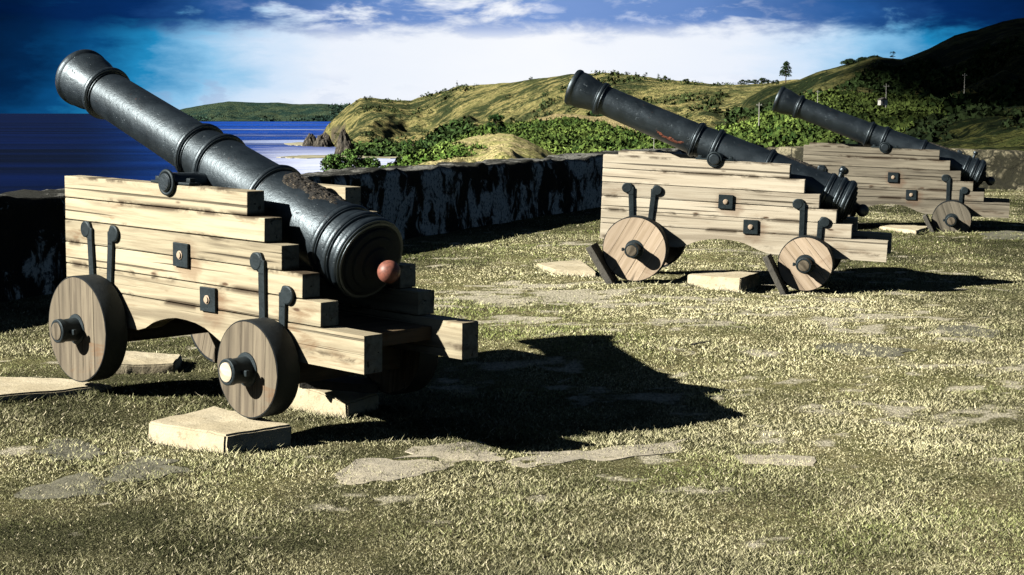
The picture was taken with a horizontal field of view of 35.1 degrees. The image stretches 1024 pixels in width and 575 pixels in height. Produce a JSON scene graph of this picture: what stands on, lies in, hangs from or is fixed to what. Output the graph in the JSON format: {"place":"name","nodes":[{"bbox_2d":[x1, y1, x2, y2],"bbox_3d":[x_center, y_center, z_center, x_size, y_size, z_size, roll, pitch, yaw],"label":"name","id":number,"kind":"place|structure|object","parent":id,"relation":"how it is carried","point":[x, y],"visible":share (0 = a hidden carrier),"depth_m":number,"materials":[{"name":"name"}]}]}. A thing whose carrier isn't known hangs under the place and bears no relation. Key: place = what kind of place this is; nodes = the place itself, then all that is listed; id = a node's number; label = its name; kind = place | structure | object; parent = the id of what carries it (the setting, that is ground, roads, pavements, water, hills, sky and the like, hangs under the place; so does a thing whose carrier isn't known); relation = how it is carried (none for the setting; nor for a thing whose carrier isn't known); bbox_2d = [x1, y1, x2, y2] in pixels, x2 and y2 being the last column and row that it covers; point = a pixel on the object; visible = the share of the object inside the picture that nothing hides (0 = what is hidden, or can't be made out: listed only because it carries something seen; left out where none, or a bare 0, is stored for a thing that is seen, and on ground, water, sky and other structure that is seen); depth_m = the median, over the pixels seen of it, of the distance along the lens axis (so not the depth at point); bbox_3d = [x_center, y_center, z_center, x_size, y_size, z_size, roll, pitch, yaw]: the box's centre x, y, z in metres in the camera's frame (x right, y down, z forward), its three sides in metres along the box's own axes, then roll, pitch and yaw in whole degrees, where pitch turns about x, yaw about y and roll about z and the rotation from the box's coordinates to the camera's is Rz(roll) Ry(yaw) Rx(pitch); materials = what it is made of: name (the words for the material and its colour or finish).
{"place":"outdoors","nodes":[
{"label":"outdoors","id":0,"kind":"place"},
{"bbox_2d":[0,114,394,193],"bbox_3d":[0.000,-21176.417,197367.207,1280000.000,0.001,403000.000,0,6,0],"label":"sea","id":1,"kind":"structure","parent":0,"point":[39,152],"depth_m":1914.42,"materials":[{"name":"liquid"}]},
{"bbox_2d":[284,142,302,145],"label":"reef","id":2,"kind":"object","parent":1,"relation":"in","point":[297,143],"visible":0.37,"depth_m":2210.46},
{"bbox_2d":[302,133,315,145],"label":"rock","id":3,"kind":"object","parent":1,"relation":"in","point":[310,140],"visible":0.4,"depth_m":2042.86,"materials":[{"name":"grey stone"}]},
{"bbox_2d":[313,132,333,146],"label":"rock","id":4,"kind":"object","parent":1,"relation":"in","point":[323,140],"visible":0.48,"depth_m":2008.49,"materials":[{"name":"grey stone"}]},
{"bbox_2d":[276,155,401,158],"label":"reef","id":5,"kind":"object","parent":1,"relation":"in","point":[323,156],"visible":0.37,"depth_m":1544.24},
{"bbox_2d":[334,129,357,154],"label":"sea stack","id":6,"kind":"object","parent":1,"relation":"in","point":[344,142],"visible":0.42,"depth_m":1575.72,"materials":[{"name":"stone"}]},
{"bbox_2d":[180,101,347,120],"bbox_3d":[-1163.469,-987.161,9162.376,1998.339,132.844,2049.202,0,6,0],"label":"headland","id":7,"kind":"structure","parent":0,"point":[244,111],"depth_m":8958.10,"materials":[{"name":"green plant"}]},
{"bbox_2d":[189,103,350,120],"bbox_3d":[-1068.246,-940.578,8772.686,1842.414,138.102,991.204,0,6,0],"label":"headland forest","id":8,"kind":"object","parent":7,"relation":"on","point":[321,117],"visible":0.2,"depth_m":8538.38,"materials":[{"name":"green plant"}]},
{"bbox_2d":[319,154,351,171],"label":"bush","id":9,"kind":"object","parent":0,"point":[328,161],"visible":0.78,"depth_m":149.04,"materials":[{"name":"green plant"}]},
{"bbox_2d":[413,133,555,165],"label":"grassy knoll","id":10,"kind":"structure","parent":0,"point":[503,146],"depth_m":210.53,"materials":[{"name":"green plant"}]},
{"bbox_2d":[336,149,361,166],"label":"bush","id":11,"kind":"object","parent":10,"relation":"on","point":[352,158],"visible":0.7,"depth_m":149.08,"materials":[{"name":"green plant"}]},
{"bbox_2d":[356,157,381,167],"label":"bush","id":12,"kind":"object","parent":10,"relation":"on","point":[369,162],"visible":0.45,"depth_m":149.04,"materials":[{"name":"green plant"}]},
{"bbox_2d":[378,125,496,167],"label":"knoll scrub","id":13,"kind":"object","parent":10,"relation":"on","point":[451,150],"visible":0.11,"depth_m":199.40,"materials":[{"name":"green plant"}]},
{"bbox_2d":[486,113,505,132],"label":"tree","id":14,"kind":"object","parent":10,"relation":"on","point":[497,118],"visible":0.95,"depth_m":327.99,"materials":[{"name":"green plant"}]},
{"bbox_2d":[0,189,1023,574],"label":"ground","id":15,"kind":"structure","parent":0,"point":[598,365],"depth_m":7.11,"materials":[{"name":"plant"}]},
{"bbox_2d":[0,377,112,402],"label":"concrete block","id":16,"kind":"structure","parent":15,"relation":"on","point":[22,387],"depth_m":7.72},
{"bbox_2d":[14,472,120,499],"bbox_3d":[-1.603,0.763,5.975,0.327,0.061,0.439,3,7,24],"label":"flagstone","id":17,"kind":"object","parent":15,"relation":"on","point":[66,481],"visible":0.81,"depth_m":5.95,"materials":[{"name":"grey stone"}]},
{"bbox_2d":[34,438,106,460],"bbox_3d":[-1.815,0.686,6.620,0.262,0.063,0.480,-4,8,-35],"label":"flagstone","id":18,"kind":"object","parent":15,"relation":"on","point":[96,451],"visible":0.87,"depth_m":6.59,"materials":[{"name":"grey stone"}]},
{"bbox_2d":[115,351,181,373],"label":"concrete block","id":19,"kind":"structure","parent":15,"relation":"on","point":[137,362],"depth_m":8.42,"materials":[{"name":"beige concrete"}]},
{"bbox_2d":[106,455,194,481],"bbox_3d":[-1.435,0.724,6.283,0.346,0.059,0.457,-3,7,-25],"label":"flagstone","id":20,"kind":"object","parent":15,"relation":"on","point":[161,464],"visible":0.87,"depth_m":6.25,"materials":[{"name":"grey stone"}]},
{"bbox_2d":[149,406,291,453],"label":"concrete block","id":21,"kind":"structure","parent":15,"relation":"on","point":[213,427],"depth_m":6.67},
{"bbox_2d":[49,169,477,418],"bbox_3d":[-1.166,-0.025,7.423,2.211,1.033,1.140,7,9,43],"label":"gun carriage","id":22,"kind":"object","parent":21,"relation":"on","point":[244,299],"visible":0.91,"depth_m":7.16,"materials":[{"name":"beige wood"}]},
{"bbox_2d":[55,49,402,298],"bbox_3d":[-1.350,-0.565,7.542,0.700,0.372,2.544,-6,29,-46],"label":"cannon","id":23,"kind":"object","parent":22,"relation":"on","point":[349,249],"visible":0.95,"depth_m":7.25,"materials":[{"name":"black paint"}]},
{"bbox_2d":[289,387,378,418],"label":"concrete block","id":24,"kind":"structure","parent":15,"relation":"on","point":[343,403],"depth_m":7.38,"materials":[{"name":"beige concrete"}]},
{"bbox_2d":[299,376,378,392],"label":"concrete block","id":25,"kind":"structure","parent":24,"relation":"on","point":[356,384],"depth_m":7.33,"materials":[{"name":"beige concrete"}]},
{"bbox_2d":[0,145,763,301],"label":"sea wall","id":26,"kind":"structure","parent":15,"relation":"on","point":[409,201],"depth_m":17.26,"materials":[{"name":"black stone"}]},
{"bbox_2d":[334,458,453,484],"bbox_3d":[-0.459,0.735,6.259,0.413,0.065,0.489,1,6,11],"label":"flagstone","id":27,"kind":"object","parent":15,"relation":"on","point":[379,464],"visible":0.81,"depth_m":6.28,"materials":[{"name":"stone"}]},
{"bbox_2d":[393,441,504,463],"bbox_3d":[-0.261,0.706,6.630,0.532,0.078,0.406,-3,7,-29],"label":"flagstone","id":28,"kind":"object","parent":15,"relation":"on","point":[453,457],"visible":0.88,"depth_m":6.61,"materials":[{"name":"stone"}]},
{"bbox_2d":[537,260,595,276],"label":"concrete block","id":29,"kind":"structure","parent":15,"relation":"on","point":[573,267],"depth_m":13.34,"materials":[{"name":"beige concrete"}]},
{"bbox_2d":[506,438,688,467],"bbox_3d":[0.380,0.709,6.725,0.942,0.066,0.319,-3,7,-24],"label":"flagstone","id":30,"kind":"object","parent":15,"relation":"on","point":[615,451],"visible":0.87,"depth_m":6.67,"materials":[{"name":"stone"}]},
{"bbox_2d":[586,243,617,283],"bbox_3d":[0.705,-0.180,12.630,0.054,0.346,0.219,-30,-1,18],"label":"chock slab","id":31,"kind":"object","parent":15,"relation":"on","point":[595,253],"depth_m":12.53,"materials":[{"name":"wood"}]},
{"bbox_2d":[691,341,710,344],"bbox_3d":[1.067,0.313,9.160,0.012,0.010,0.182,6,9,44],"label":"stick","id":32,"kind":"object","parent":15,"relation":"on","point":[699,342],"visible":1,"depth_m":9.15,"materials":[{"name":"wood"}]},
{"bbox_2d":[687,271,758,292],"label":"concrete block","id":33,"kind":"structure","parent":15,"relation":"on","point":[737,281],"depth_m":12.39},
{"bbox_2d":[600,150,891,290],"bbox_3d":[1.847,-0.560,12.735,2.211,1.033,1.140,4,9,16],"label":"gun carriage","id":34,"kind":"object","parent":15,"relation":"on","point":[660,211],"visible":0.97,"depth_m":12.47,"materials":[{"name":"beige wood"}]},
{"bbox_2d":[564,70,868,222],"bbox_3d":[1.623,-1.119,12.720,2.544,0.430,0.700,25,14,12],"label":"cannon","id":35,"kind":"object","parent":34,"relation":"on","point":[595,96],"visible":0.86,"depth_m":12.66,"materials":[{"name":"black metal"}]},
{"bbox_2d":[735,454,815,465],"bbox_3d":[1.068,0.719,6.560,0.352,0.061,0.246,2,7,20],"label":"flagstone","id":36,"kind":"object","parent":15,"relation":"on","point":[760,460],"visible":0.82,"depth_m":6.54,"materials":[{"name":"stone"}]},
{"bbox_2d":[763,254,788,294],"bbox_3d":[1.998,-0.098,12.268,0.046,0.324,0.207,-26,0,18],"label":"chock slab","id":37,"kind":"object","parent":15,"relation":"on","point":[772,268],"depth_m":12.18,"materials":[{"name":"wood"}]},
{"bbox_2d":[816,342,916,356],"bbox_3d":[1.993,0.377,9.230,0.544,0.071,0.456,4,7,34],"label":"flagstone","id":38,"kind":"object","parent":15,"relation":"on","point":[894,352],"visible":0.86,"depth_m":9.22,"materials":[{"name":"grey stone"}]},
{"bbox_2d":[765,146,1023,189],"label":"return wall","id":39,"kind":"structure","parent":15,"relation":"on","point":[1005,169],"depth_m":27.54,"materials":[{"name":"grey stone"}]},
{"bbox_2d":[879,224,927,234],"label":"concrete block","id":40,"kind":"structure","parent":15,"relation":"on","point":[907,228],"depth_m":17.48,"materials":[{"name":"beige concrete"}]},
{"bbox_2d":[803,142,1009,231],"bbox_3d":[4.354,-1.101,17.906,2.211,1.033,1.140,4,9,16],"label":"gun carriage","id":41,"kind":"object","parent":15,"relation":"on","point":[926,181],"visible":0.58,"depth_m":17.57,"materials":[{"name":"beige wood"}]},
{"bbox_2d":[772,86,994,190],"bbox_3d":[4.123,-1.658,17.897,2.544,0.430,0.700,23,14,13],"label":"cannon","id":42,"kind":"object","parent":41,"relation":"on","point":[862,131],"visible":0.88,"depth_m":17.84,"materials":[{"name":"black metal"}]},
{"bbox_2d":[923,214,934,231],"bbox_3d":[4.509,-0.643,17.449,0.049,0.304,0.184,-26,0,19],"label":"chock slab","id":43,"kind":"object","parent":15,"relation":"on","point":[928,222],"depth_m":17.37,"materials":[{"name":"wood"}]},
{"bbox_2d":[936,325,999,337],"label":"flagstone","id":44,"kind":"object","parent":15,"relation":"on","point":[953,327],"visible":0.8,"depth_m":9.93,"materials":[{"name":"grey stone"}]},
{"bbox_2d":[980,230,1023,239],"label":"flagstone","id":45,"kind":"object","parent":15,"relation":"on","point":[992,235],"visible":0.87,"depth_m":16.98,"materials":[{"name":"grey stone"}]},
{"bbox_2d":[0,0,1023,113],"label":"sky","id":46,"kind":"structure","parent":0,"point":[185,53],"materials":[{"name":"blue"}]},
{"bbox_2d":[323,73,798,147],"bbox_3d":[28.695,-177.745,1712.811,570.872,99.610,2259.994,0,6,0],"label":"coast hill","id":47,"kind":"structure","parent":0,"point":[478,105],"depth_m":1778.49,"materials":[{"name":"green plant"}]},
{"bbox_2d":[402,136,422,152],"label":"tree","id":48,"kind":"object","parent":47,"relation":"on","point":[412,147],"visible":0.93,"depth_m":697.41,"materials":[{"name":"green plant"}]},
{"bbox_2d":[351,111,602,156],"bbox_3d":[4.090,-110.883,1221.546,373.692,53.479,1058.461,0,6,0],"label":"coast forest","id":49,"kind":"object","parent":47,"relation":"on","point":[442,133],"visible":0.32,"depth_m":1615.60,"materials":[{"name":"green plant"}]},
{"bbox_2d":[334,69,767,141],"bbox_3d":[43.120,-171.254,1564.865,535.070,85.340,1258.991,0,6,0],"label":"hillside scrub","id":50,"kind":"object","parent":47,"relation":"on","point":[718,96],"visible":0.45,"depth_m":1487.86,"materials":[{"name":"green plant"}]},
{"bbox_2d":[538,114,641,133],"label":"sand ridge","id":51,"kind":"structure","parent":0,"point":[613,123],"depth_m":748.88,"materials":[{"name":"beige sand"}]},
{"bbox_2d":[736,18,1023,122],"bbox_3d":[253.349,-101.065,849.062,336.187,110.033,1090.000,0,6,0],"label":"mountain","id":52,"kind":"structure","parent":0,"point":[949,53],"depth_m":832.13,"materials":[{"name":"green plant"}]},
{"bbox_2d":[779,61,791,82],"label":"tree","id":53,"kind":"object","parent":52,"relation":"on","point":[786,68],"visible":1,"depth_m":951.17,"materials":[{"name":"green plant"}]},
{"bbox_2d":[840,58,855,64],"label":"tree","id":54,"kind":"object","parent":52,"relation":"on","point":[848,61],"visible":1,"depth_m":895.21,"materials":[{"name":"green plant"}]},
{"bbox_2d":[856,57,867,62],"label":"tree","id":55,"kind":"object","parent":52,"relation":"on","point":[859,59],"visible":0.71,"depth_m":894.49,"materials":[{"name":"green plant"}]},
{"bbox_2d":[724,36,1023,124],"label":"mountain forest","id":56,"kind":"object","parent":52,"relation":"on","point":[902,80],"visible":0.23,"depth_m":653.46,"materials":[{"name":"green plant"}]},
{"bbox_2d":[877,97,887,104],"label":"hut","id":57,"kind":"object","parent":52,"relation":"on","point":[882,100],"visible":1,"depth_m":391.79,"materials":[{"name":"grey"}]},
{"bbox_2d":[904,106,1023,150],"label":"slope","id":58,"kind":"structure","parent":0,"point":[986,132],"depth_m":130.88,"materials":[{"name":"green plant"}]},
{"bbox_2d":[836,98,1023,143],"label":"slope scrub","id":59,"kind":"object","parent":58,"relation":"on","point":[978,110],"visible":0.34,"depth_m":161.64,"materials":[{"name":"green plant"}]},
{"bbox_3d":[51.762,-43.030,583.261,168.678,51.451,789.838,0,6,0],"label":"valley slope","id":60,"kind":"structure","parent":0,"visible":0},
{"bbox_2d":[451,87,947,154],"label":"jungle","id":61,"kind":"object","parent":60,"relation":"on","point":[577,134],"visible":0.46,"depth_m":437.46,"materials":[{"name":"green plant"}]}
]}

